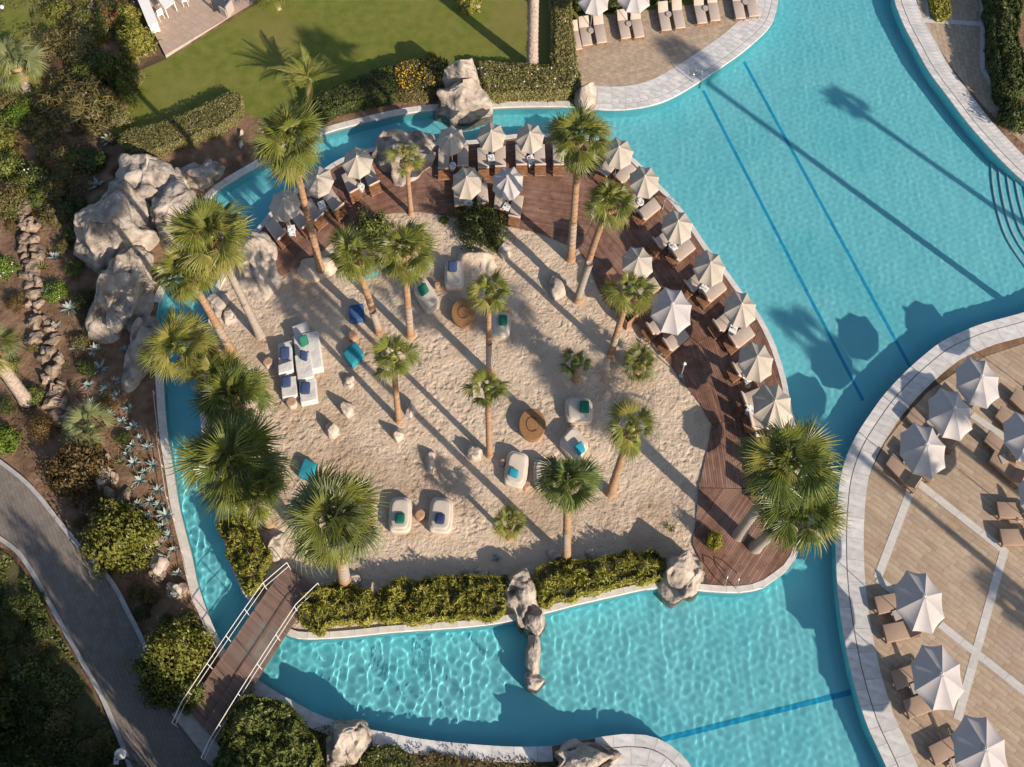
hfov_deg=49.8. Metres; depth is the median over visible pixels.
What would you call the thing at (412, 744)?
coping
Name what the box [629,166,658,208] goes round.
parasol
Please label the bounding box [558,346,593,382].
fan palm
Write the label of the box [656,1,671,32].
sun lounger
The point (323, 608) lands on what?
hedge
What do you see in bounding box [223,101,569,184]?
coping
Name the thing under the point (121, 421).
agave
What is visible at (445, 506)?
daybed
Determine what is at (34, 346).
shrub
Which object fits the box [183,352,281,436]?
fan palm
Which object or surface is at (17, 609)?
shrub
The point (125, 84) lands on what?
shrub
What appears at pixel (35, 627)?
shrub
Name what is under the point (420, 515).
stump stool
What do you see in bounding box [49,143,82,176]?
shrub
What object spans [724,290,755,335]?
parasol
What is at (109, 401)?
shrub
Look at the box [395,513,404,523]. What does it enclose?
cushion
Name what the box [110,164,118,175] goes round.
shrub
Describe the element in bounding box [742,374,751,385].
side table
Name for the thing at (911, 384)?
terrace coping
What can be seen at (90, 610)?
path
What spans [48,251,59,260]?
agave
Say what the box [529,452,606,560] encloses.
fan palm
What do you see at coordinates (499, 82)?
hedge
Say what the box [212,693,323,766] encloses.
shrub mass
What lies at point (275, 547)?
boulder
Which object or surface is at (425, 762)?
shrub
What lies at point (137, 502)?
agave
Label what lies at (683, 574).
boulder
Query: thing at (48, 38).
shrub
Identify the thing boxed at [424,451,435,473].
boulder
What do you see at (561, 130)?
fan palm
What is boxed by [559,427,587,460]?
daybed
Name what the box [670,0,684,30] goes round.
sun lounger
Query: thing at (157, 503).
agave
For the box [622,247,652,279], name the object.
parasol
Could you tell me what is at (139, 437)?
agave
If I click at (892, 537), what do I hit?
stone band
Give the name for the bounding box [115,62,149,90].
shrub
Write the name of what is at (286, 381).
cushion
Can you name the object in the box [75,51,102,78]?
shrub
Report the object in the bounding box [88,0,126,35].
shrub
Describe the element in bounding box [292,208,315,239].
sun lounger
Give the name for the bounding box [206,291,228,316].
boulder
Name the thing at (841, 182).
pool water
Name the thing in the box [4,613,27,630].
shrub
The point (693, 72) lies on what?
pool ladder
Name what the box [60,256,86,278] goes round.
shrub
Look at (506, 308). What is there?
stump stool
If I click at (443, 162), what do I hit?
sun lounger
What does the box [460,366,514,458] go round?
fan palm
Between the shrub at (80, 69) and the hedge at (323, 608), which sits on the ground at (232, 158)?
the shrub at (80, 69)
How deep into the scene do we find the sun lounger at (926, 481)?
60.16 m
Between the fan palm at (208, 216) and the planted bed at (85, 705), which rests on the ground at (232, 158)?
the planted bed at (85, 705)
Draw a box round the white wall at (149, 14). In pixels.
[138,0,159,35]
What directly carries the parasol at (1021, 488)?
on the terrace at (953, 557)
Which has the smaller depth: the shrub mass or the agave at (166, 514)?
the shrub mass
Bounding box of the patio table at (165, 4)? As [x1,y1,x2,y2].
[157,0,176,17]
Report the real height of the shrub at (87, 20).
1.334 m
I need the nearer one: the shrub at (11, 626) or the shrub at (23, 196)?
the shrub at (11, 626)
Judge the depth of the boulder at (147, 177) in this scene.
68.03 m
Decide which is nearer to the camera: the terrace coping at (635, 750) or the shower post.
the terrace coping at (635, 750)
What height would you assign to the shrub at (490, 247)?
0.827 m
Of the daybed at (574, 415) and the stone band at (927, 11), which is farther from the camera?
the stone band at (927, 11)
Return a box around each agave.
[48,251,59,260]
[60,300,78,315]
[69,345,84,353]
[81,380,94,389]
[87,342,100,356]
[87,397,95,406]
[88,177,103,189]
[93,358,107,374]
[99,384,110,394]
[101,133,117,145]
[109,390,120,401]
[117,416,128,424]
[119,345,126,352]
[121,403,132,413]
[123,448,131,456]
[125,419,140,429]
[126,440,137,450]
[126,456,142,469]
[133,474,147,486]
[133,499,144,509]
[135,433,143,442]
[138,468,149,477]
[142,441,154,451]
[143,510,153,518]
[144,495,153,506]
[145,457,159,471]
[151,484,165,494]
[152,500,164,508]
[156,506,173,524]
[156,520,168,532]
[164,529,173,540]
[167,545,177,553]
[172,568,181,575]
[491,553,501,561]
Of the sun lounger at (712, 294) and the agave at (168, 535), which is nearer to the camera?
the agave at (168, 535)
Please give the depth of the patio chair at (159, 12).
75.47 m
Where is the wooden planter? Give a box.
[616,305,637,329]
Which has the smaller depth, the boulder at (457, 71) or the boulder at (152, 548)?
the boulder at (152, 548)
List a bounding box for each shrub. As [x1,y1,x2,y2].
[0,88,22,115]
[0,111,14,132]
[0,129,16,154]
[0,146,26,186]
[0,179,34,229]
[0,198,23,220]
[0,254,21,279]
[0,393,19,413]
[0,421,22,455]
[0,590,27,624]
[0,592,25,610]
[0,608,26,642]
[0,612,20,647]
[0,613,25,644]
[2,98,34,130]
[2,686,40,719]
[3,353,24,372]
[4,290,26,314]
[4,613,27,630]
[5,166,30,191]
[5,218,17,230]
[5,628,29,646]
[13,143,25,154]
[13,701,48,734]
[14,186,32,202]
[14,673,49,707]
[15,634,49,667]
[16,160,55,192]
[17,615,52,646]
[19,586,48,612]
[22,113,47,138]
[23,180,49,212]
[24,112,63,146]
[24,411,60,445]
[24,605,44,621]
[25,384,45,405]
[26,342,38,352]
[29,93,55,114]
[30,109,38,119]
[30,126,54,143]
[31,11,44,20]
[33,21,71,57]
[33,139,55,170]
[33,175,67,207]
[34,70,122,138]
[36,132,71,155]
[36,195,75,228]
[36,438,116,510]
[36,686,56,706]
[38,138,74,171]
[41,0,73,21]
[41,458,52,468]
[41,704,76,744]
[41,705,61,719]
[41,715,75,746]
[42,67,66,88]
[42,280,70,304]
[43,169,54,179]
[43,649,63,669]
[44,81,60,94]
[46,171,74,197]
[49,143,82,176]
[49,678,70,698]
[51,161,77,179]
[52,237,74,254]
[56,36,92,66]
[58,15,85,34]
[58,191,87,221]
[60,217,75,241]
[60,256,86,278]
[61,7,86,26]
[61,21,100,55]
[66,3,94,21]
[67,56,98,85]
[67,333,92,349]
[69,285,95,313]
[70,513,89,530]
[70,732,102,761]
[71,124,88,136]
[71,145,93,156]
[73,0,89,7]
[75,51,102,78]
[75,147,111,175]
[76,11,95,24]
[76,153,91,172]
[76,359,100,377]
[76,489,163,580]
[77,25,100,36]
[81,314,87,333]
[83,490,107,512]
[87,726,115,752]
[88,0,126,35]
[88,16,115,48]
[91,744,116,766]
[94,46,141,89]
[97,395,117,414]
[100,106,118,121]
[103,101,135,131]
[104,132,120,145]
[108,1,146,27]
[110,65,144,108]
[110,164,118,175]
[112,16,161,63]
[113,429,131,447]
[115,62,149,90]
[122,645,191,709]
[126,581,145,599]
[132,604,152,623]
[136,611,219,681]
[140,587,159,608]
[159,611,171,625]
[162,673,206,716]
[177,609,195,627]
[232,682,257,706]
[351,206,395,248]
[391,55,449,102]
[421,754,431,763]
[424,48,436,60]
[428,749,438,759]
[435,753,443,762]
[439,215,448,223]
[443,754,452,763]
[447,198,510,251]
[451,756,461,766]
[456,0,483,13]
[461,757,470,766]
[472,758,481,766]
[486,237,502,253]
[701,528,722,552]
[927,0,951,22]
[991,93,1023,135]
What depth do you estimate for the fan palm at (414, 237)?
56.63 m
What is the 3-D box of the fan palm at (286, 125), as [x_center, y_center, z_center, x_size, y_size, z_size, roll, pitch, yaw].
[-11.350,-9.983,60.563,4.570,14.552,4.613,0,62,0]
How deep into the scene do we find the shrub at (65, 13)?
75.72 m
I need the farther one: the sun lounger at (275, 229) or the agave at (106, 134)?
the agave at (106, 134)
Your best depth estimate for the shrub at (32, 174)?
69.15 m
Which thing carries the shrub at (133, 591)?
on the ground at (232, 158)
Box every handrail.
[172,562,290,727]
[201,583,318,761]
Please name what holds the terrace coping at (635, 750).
on the pool wall
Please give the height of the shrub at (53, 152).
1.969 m
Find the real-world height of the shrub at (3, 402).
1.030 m
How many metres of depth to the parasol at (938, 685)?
52.37 m
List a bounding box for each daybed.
[389,497,411,534]
[413,279,439,314]
[428,497,453,534]
[444,261,463,291]
[491,311,510,339]
[503,451,528,489]
[534,459,549,490]
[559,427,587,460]
[565,397,592,424]
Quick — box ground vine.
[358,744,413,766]
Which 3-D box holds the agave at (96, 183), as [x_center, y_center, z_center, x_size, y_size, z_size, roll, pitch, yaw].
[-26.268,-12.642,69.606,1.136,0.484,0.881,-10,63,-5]
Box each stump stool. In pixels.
[263,357,273,368]
[286,397,297,409]
[348,330,357,341]
[415,509,425,521]
[435,282,439,289]
[500,459,505,466]
[502,304,508,311]
[523,481,529,490]
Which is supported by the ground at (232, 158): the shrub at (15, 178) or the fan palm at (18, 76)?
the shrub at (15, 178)
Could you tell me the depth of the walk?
75.31 m
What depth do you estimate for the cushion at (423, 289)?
65.22 m
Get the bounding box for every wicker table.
[451,299,475,328]
[519,408,545,441]
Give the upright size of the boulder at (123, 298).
4.570 m
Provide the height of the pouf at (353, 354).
0.487 m
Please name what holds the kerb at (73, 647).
on the ground at (232, 158)
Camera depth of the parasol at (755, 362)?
60.43 m
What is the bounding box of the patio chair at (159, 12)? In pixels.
[156,8,164,21]
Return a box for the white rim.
[233,133,798,639]
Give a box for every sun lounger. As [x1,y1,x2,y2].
[265,217,291,250]
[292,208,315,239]
[307,198,327,231]
[322,188,347,221]
[341,173,362,203]
[364,165,381,197]
[438,148,448,179]
[453,191,465,216]
[457,145,468,171]
[477,148,489,178]
[477,182,488,214]
[493,193,505,220]
[495,146,505,173]
[508,195,523,228]
[515,144,526,176]
[534,144,545,176]
[553,144,564,176]
[570,19,581,51]
[578,15,591,48]
[592,13,606,45]
[593,161,614,183]
[605,267,636,312]
[610,163,635,185]
[616,9,630,41]
[617,194,639,218]
[629,13,644,40]
[632,198,660,227]
[634,277,660,305]
[641,321,660,342]
[648,232,670,256]
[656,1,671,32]
[658,329,688,358]
[665,239,695,268]
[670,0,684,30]
[679,274,701,300]
[692,0,707,25]
[696,282,726,309]
[705,0,720,23]
[707,313,730,339]
[723,325,754,355]
[726,361,743,383]
[731,0,745,20]
[734,387,759,413]
[742,411,764,433]
[746,0,758,18]
[748,432,782,442]
[873,593,895,615]
[881,621,921,643]
[885,453,921,494]
[889,665,913,689]
[900,457,930,483]
[902,695,931,719]
[905,407,939,436]
[926,417,957,454]
[927,735,954,765]
[941,382,973,409]
[983,430,1017,465]
[988,450,1023,488]
[994,406,1011,425]
[995,501,1023,519]
[998,528,1023,547]
[1008,389,1023,414]
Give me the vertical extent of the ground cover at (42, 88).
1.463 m
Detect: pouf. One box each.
[298,458,317,480]
[343,342,363,367]
[349,304,364,323]
[365,268,378,278]
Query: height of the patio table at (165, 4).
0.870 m
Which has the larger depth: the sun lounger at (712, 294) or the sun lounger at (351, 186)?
the sun lounger at (351, 186)
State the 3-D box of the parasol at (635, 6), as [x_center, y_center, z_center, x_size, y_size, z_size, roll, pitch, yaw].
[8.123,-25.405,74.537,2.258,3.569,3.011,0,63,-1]
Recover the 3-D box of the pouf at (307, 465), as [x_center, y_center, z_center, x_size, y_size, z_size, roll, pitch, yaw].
[-11.195,4.776,60.466,0.897,0.487,1.245,14,63,7]
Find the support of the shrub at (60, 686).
on the planted bed at (85, 705)
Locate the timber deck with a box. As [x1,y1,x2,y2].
[260,137,797,587]
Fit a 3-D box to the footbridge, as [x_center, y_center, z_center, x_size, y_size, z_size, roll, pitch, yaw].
[-13.126,13.474,55.723,2.289,0.420,9.151,26,65,13]
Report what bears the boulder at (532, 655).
in the pool water
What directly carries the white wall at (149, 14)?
on the ground at (232, 158)
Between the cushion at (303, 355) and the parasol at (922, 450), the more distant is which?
the cushion at (303, 355)
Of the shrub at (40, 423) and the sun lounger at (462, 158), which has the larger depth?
the sun lounger at (462, 158)
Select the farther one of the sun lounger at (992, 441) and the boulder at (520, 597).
the sun lounger at (992, 441)
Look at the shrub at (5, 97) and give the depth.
72.22 m
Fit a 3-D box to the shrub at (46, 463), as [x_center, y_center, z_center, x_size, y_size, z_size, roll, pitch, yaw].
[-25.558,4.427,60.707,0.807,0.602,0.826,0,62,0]
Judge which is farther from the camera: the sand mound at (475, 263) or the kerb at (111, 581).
the sand mound at (475, 263)
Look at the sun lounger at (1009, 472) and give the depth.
60.26 m
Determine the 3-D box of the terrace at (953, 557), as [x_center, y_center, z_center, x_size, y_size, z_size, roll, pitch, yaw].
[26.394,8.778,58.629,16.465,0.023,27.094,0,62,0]
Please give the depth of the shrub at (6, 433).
61.12 m
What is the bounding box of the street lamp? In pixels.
[114,748,138,764]
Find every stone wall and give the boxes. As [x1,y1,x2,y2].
[7,198,74,427]
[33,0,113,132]
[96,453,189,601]
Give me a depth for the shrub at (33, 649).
55.57 m
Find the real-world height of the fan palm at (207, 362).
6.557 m
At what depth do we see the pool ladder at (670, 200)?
68.40 m
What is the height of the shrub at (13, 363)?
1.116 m
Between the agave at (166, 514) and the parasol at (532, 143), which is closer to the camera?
the agave at (166, 514)
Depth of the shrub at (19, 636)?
55.91 m
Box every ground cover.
[0,0,139,209]
[0,133,194,637]
[0,553,119,766]
[310,725,546,766]
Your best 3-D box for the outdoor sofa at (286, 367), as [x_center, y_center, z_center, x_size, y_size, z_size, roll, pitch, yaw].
[-13.034,-1.436,63.563,0.836,0.799,2.338,-8,63,-4]
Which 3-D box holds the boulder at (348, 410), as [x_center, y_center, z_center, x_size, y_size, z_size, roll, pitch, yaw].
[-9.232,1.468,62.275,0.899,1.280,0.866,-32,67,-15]
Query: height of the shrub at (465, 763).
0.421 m
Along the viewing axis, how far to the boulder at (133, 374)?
63.06 m
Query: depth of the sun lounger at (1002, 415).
61.79 m
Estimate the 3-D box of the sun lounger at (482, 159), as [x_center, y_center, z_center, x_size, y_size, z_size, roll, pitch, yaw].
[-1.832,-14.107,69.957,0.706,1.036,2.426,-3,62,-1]
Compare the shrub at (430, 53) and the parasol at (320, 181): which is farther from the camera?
the shrub at (430, 53)
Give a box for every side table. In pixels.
[288,225,295,237]
[317,200,326,211]
[449,162,455,170]
[463,199,472,209]
[487,154,494,165]
[502,201,510,214]
[526,154,534,167]
[637,198,643,205]
[668,243,677,252]
[698,284,708,292]
[727,325,737,334]
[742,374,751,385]
[745,404,753,415]
[889,610,901,622]
[907,683,915,695]
[947,758,957,766]
[999,453,1008,463]
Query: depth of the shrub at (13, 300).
65.39 m
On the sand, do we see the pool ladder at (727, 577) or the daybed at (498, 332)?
the daybed at (498, 332)
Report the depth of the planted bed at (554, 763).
53.55 m
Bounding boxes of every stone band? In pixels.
[874,487,913,577]
[876,576,894,592]
[918,481,1006,552]
[921,18,982,25]
[926,0,930,17]
[938,621,1023,694]
[953,549,1008,720]
[971,412,1003,439]
[980,0,984,68]
[981,69,990,86]
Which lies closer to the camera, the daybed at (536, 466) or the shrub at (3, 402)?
the daybed at (536, 466)
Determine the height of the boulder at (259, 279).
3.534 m
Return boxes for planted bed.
[0,550,125,766]
[220,681,558,766]
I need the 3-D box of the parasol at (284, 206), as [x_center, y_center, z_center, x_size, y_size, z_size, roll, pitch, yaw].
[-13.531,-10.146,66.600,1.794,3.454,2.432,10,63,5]
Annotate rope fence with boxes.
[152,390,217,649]
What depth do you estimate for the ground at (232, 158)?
63.62 m
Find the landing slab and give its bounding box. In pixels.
[172,707,221,766]
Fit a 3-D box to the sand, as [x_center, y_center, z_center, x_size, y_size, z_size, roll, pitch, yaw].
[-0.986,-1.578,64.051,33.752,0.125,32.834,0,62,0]
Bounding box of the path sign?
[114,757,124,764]
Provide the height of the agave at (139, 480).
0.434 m
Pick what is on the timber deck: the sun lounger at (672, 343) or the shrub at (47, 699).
the sun lounger at (672, 343)
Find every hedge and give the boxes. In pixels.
[117,90,245,157]
[216,510,272,596]
[297,579,376,637]
[311,64,400,123]
[373,573,509,627]
[475,60,581,103]
[533,548,666,609]
[548,0,578,74]
[572,0,669,13]
[980,0,1023,106]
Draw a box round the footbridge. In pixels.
[187,564,315,742]
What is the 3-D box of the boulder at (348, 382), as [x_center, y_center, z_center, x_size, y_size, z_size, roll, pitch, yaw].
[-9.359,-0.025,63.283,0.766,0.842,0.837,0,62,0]
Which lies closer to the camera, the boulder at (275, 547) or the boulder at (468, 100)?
the boulder at (275, 547)
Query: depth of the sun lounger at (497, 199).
68.48 m
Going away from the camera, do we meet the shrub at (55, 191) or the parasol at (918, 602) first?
the parasol at (918, 602)
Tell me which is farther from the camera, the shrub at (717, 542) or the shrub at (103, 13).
the shrub at (103, 13)
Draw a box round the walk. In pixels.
[917,0,1023,142]
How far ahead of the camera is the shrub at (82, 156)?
70.08 m
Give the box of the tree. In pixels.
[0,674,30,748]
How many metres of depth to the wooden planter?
64.60 m
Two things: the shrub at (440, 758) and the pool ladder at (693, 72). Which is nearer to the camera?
the shrub at (440, 758)
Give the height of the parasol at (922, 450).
3.624 m
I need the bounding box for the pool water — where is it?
[157,0,1023,766]
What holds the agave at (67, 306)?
on the ground at (232, 158)
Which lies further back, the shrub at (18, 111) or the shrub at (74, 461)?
the shrub at (18, 111)
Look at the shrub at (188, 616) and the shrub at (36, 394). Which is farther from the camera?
the shrub at (36, 394)
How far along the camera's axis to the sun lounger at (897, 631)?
56.08 m
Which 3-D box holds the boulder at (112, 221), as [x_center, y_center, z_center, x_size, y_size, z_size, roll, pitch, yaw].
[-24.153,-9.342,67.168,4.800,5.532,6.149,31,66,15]
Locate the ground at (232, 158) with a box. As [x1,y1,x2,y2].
[0,0,1023,766]
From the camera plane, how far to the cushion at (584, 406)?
61.61 m
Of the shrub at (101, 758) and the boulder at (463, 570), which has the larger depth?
the boulder at (463, 570)
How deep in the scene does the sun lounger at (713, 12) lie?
76.28 m
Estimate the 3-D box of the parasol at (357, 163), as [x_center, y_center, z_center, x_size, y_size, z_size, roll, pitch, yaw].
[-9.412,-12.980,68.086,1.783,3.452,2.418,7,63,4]
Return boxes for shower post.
[679,362,685,377]
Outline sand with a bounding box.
[205,185,742,631]
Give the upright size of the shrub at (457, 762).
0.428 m
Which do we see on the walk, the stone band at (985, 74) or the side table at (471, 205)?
the stone band at (985, 74)
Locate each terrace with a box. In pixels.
[137,0,253,57]
[572,0,777,86]
[864,344,1023,766]
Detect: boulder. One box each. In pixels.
[73,179,159,274]
[84,246,156,343]
[95,463,112,488]
[109,153,189,202]
[121,314,162,392]
[141,539,153,560]
[149,552,168,576]
[150,178,206,251]
[170,584,181,599]
[181,158,225,191]
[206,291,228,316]
[223,307,237,324]
[232,231,281,300]
[238,139,243,148]
[266,533,285,562]
[325,422,340,438]
[326,719,372,766]
[340,401,354,418]
[343,376,354,388]
[350,573,360,585]
[370,582,380,598]
[371,128,435,186]
[391,427,404,443]
[404,400,416,417]
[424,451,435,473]
[434,78,492,123]
[442,58,479,88]
[460,566,467,574]
[465,445,482,461]
[475,568,488,575]
[498,240,512,260]
[502,567,538,627]
[524,607,544,635]
[525,633,540,674]
[525,672,544,689]
[546,549,561,561]
[548,273,566,300]
[553,738,621,766]
[574,82,597,112]
[585,548,597,560]
[658,550,704,603]
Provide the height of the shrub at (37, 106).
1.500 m
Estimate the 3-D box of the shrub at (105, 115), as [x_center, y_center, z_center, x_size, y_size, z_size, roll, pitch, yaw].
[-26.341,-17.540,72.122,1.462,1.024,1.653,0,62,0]
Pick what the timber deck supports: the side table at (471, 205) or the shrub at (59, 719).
the side table at (471, 205)
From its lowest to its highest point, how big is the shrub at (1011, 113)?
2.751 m
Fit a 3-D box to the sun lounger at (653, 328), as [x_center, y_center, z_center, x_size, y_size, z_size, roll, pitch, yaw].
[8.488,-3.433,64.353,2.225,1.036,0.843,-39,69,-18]
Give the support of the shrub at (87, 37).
on the ground at (232, 158)
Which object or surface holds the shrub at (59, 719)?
on the planted bed at (85, 705)
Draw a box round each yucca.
[37,261,47,270]
[116,457,126,465]
[667,523,675,533]
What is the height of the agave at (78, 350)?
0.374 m
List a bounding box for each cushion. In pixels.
[280,346,289,358]
[282,376,290,387]
[299,334,308,346]
[300,350,307,360]
[300,382,309,393]
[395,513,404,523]
[418,282,428,295]
[435,513,444,524]
[448,261,456,271]
[499,315,506,325]
[508,468,518,477]
[574,441,584,455]
[580,400,588,412]
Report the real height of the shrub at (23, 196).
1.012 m
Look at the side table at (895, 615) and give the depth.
56.49 m
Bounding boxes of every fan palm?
[0,29,49,92]
[0,319,31,407]
[60,397,117,450]
[134,303,222,386]
[147,242,236,355]
[157,192,264,339]
[163,405,298,526]
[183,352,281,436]
[190,346,243,409]
[216,466,292,530]
[243,97,327,273]
[251,0,295,12]
[271,456,391,587]
[326,223,383,336]
[367,331,425,423]
[368,218,440,340]
[384,142,426,215]
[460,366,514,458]
[464,266,514,372]
[490,503,530,542]
[526,0,538,65]
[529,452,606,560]
[542,100,615,263]
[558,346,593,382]
[573,177,637,304]
[597,271,660,357]
[602,396,660,497]
[619,341,658,385]
[732,412,848,541]
[748,471,852,559]
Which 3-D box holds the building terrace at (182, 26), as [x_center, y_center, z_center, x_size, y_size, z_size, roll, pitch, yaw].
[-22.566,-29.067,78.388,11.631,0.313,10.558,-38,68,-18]
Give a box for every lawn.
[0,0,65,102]
[110,0,550,137]
[572,0,718,18]
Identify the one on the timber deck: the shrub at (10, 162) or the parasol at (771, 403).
the parasol at (771, 403)
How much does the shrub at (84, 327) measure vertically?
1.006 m
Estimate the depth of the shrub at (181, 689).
53.98 m
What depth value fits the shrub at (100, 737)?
53.58 m
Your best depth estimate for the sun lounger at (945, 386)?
62.58 m
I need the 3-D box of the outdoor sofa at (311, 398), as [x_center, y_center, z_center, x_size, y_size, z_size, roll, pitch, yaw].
[-11.581,0.468,62.721,0.972,0.530,1.590,-8,63,-4]
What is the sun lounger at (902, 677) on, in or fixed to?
on the terrace at (953, 557)
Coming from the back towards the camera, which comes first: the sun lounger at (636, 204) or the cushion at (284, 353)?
the sun lounger at (636, 204)
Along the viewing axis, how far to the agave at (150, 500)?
59.77 m
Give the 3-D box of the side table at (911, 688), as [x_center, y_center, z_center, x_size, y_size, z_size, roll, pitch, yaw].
[20.025,15.221,54.960,0.399,0.487,0.574,-12,63,-6]
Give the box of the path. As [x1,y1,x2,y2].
[0,465,211,766]
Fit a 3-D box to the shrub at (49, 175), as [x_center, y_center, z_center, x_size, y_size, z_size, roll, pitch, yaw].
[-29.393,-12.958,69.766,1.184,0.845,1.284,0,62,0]
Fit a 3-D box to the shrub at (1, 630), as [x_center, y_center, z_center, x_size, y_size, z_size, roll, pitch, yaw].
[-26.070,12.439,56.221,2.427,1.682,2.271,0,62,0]
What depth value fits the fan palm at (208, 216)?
54.87 m
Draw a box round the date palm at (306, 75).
[272,42,345,108]
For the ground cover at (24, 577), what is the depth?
55.01 m
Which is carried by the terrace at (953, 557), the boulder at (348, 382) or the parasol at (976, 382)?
the parasol at (976, 382)
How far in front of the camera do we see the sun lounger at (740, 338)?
64.01 m
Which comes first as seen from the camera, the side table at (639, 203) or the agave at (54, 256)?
the agave at (54, 256)
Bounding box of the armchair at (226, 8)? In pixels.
[219,0,233,17]
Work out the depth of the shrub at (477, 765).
53.39 m
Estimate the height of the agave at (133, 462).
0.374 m
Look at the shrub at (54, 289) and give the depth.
65.62 m
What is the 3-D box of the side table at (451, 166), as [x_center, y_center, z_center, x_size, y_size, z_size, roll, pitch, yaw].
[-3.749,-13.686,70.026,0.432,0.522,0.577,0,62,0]
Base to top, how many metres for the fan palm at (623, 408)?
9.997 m
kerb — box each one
[0,459,179,710]
[0,536,132,766]
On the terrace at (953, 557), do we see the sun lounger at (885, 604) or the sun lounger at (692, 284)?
the sun lounger at (885, 604)
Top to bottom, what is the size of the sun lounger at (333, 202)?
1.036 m
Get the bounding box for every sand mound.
[297,257,337,282]
[458,252,496,279]
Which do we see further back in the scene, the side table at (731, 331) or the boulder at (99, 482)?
the side table at (731, 331)
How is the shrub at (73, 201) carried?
on the ground at (232, 158)
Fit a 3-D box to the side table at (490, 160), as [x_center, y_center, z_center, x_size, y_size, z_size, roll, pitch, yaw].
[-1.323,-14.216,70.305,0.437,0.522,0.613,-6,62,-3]
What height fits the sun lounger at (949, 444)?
0.901 m
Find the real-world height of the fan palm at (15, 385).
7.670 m
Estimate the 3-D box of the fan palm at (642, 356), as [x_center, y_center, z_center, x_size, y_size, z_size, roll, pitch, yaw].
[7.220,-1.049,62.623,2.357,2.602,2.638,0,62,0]
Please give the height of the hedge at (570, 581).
1.946 m
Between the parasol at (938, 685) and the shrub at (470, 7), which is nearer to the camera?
the parasol at (938, 685)
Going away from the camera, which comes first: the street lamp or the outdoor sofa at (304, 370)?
the street lamp
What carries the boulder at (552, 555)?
on the sand
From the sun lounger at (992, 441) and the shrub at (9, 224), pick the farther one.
the shrub at (9, 224)
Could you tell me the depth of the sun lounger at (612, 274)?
65.06 m
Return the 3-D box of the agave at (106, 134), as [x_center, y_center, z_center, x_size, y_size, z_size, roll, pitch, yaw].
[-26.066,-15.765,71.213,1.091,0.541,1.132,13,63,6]
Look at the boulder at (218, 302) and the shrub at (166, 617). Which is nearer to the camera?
the shrub at (166, 617)
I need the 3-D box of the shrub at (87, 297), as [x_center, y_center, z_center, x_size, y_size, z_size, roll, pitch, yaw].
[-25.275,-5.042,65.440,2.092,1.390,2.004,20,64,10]
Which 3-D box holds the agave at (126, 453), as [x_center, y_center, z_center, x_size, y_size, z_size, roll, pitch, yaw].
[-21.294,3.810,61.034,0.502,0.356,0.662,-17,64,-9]
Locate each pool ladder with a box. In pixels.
[662,195,678,211]
[688,64,702,82]
[724,568,739,587]
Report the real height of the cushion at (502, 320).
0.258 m
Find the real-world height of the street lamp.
3.090 m
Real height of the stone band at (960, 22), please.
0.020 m
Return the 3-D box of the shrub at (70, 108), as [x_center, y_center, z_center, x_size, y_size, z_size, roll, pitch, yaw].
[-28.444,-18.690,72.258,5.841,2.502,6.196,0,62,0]
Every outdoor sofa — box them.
[278,340,294,377]
[281,376,298,400]
[292,321,309,334]
[294,331,323,373]
[295,352,314,382]
[299,377,317,406]
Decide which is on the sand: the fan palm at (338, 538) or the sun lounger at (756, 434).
the fan palm at (338, 538)
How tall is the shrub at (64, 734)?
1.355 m
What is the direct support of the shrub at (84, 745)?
on the planted bed at (85, 705)
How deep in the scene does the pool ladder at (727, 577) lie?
57.13 m
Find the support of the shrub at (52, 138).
on the ground at (232, 158)
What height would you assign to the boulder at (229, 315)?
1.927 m
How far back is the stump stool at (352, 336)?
64.29 m
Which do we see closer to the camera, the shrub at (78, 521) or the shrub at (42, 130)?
the shrub at (78, 521)
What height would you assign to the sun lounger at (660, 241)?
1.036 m
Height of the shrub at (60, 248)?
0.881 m
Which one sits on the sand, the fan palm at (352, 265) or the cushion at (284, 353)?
the fan palm at (352, 265)
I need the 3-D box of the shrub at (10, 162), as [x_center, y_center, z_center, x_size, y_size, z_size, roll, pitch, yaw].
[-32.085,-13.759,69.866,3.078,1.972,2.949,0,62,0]
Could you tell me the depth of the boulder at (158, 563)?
57.67 m
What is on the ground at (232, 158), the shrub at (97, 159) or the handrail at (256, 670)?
the shrub at (97, 159)
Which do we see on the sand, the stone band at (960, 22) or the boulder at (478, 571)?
the boulder at (478, 571)
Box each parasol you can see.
[269,189,300,226]
[304,165,333,211]
[342,146,372,192]
[436,125,465,171]
[452,166,481,211]
[477,122,505,167]
[492,167,522,213]
[515,123,543,167]
[578,0,608,33]
[603,137,632,183]
[617,0,649,29]
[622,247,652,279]
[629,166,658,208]
[650,287,691,337]
[661,209,692,255]
[692,250,725,294]
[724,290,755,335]
[738,341,772,387]
[752,383,792,431]
[894,570,944,633]
[899,422,945,478]
[910,645,963,710]
[928,388,971,440]
[952,715,1007,766]
[956,357,998,408]
[1003,411,1023,461]
[1016,480,1023,521]
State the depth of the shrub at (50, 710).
54.38 m
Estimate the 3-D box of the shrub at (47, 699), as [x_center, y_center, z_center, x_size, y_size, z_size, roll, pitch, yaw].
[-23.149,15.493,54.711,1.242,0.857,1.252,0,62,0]
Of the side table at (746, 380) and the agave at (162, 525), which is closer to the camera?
the agave at (162, 525)
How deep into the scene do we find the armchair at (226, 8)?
75.97 m
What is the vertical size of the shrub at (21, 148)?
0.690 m
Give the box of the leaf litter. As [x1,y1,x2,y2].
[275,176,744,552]
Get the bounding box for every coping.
[154,180,226,303]
[154,370,236,665]
[198,133,803,638]
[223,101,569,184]
[248,680,552,762]
[595,0,777,110]
[595,734,690,766]
[835,312,1023,766]
[894,0,1023,182]
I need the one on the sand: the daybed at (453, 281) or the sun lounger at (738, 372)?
the daybed at (453, 281)

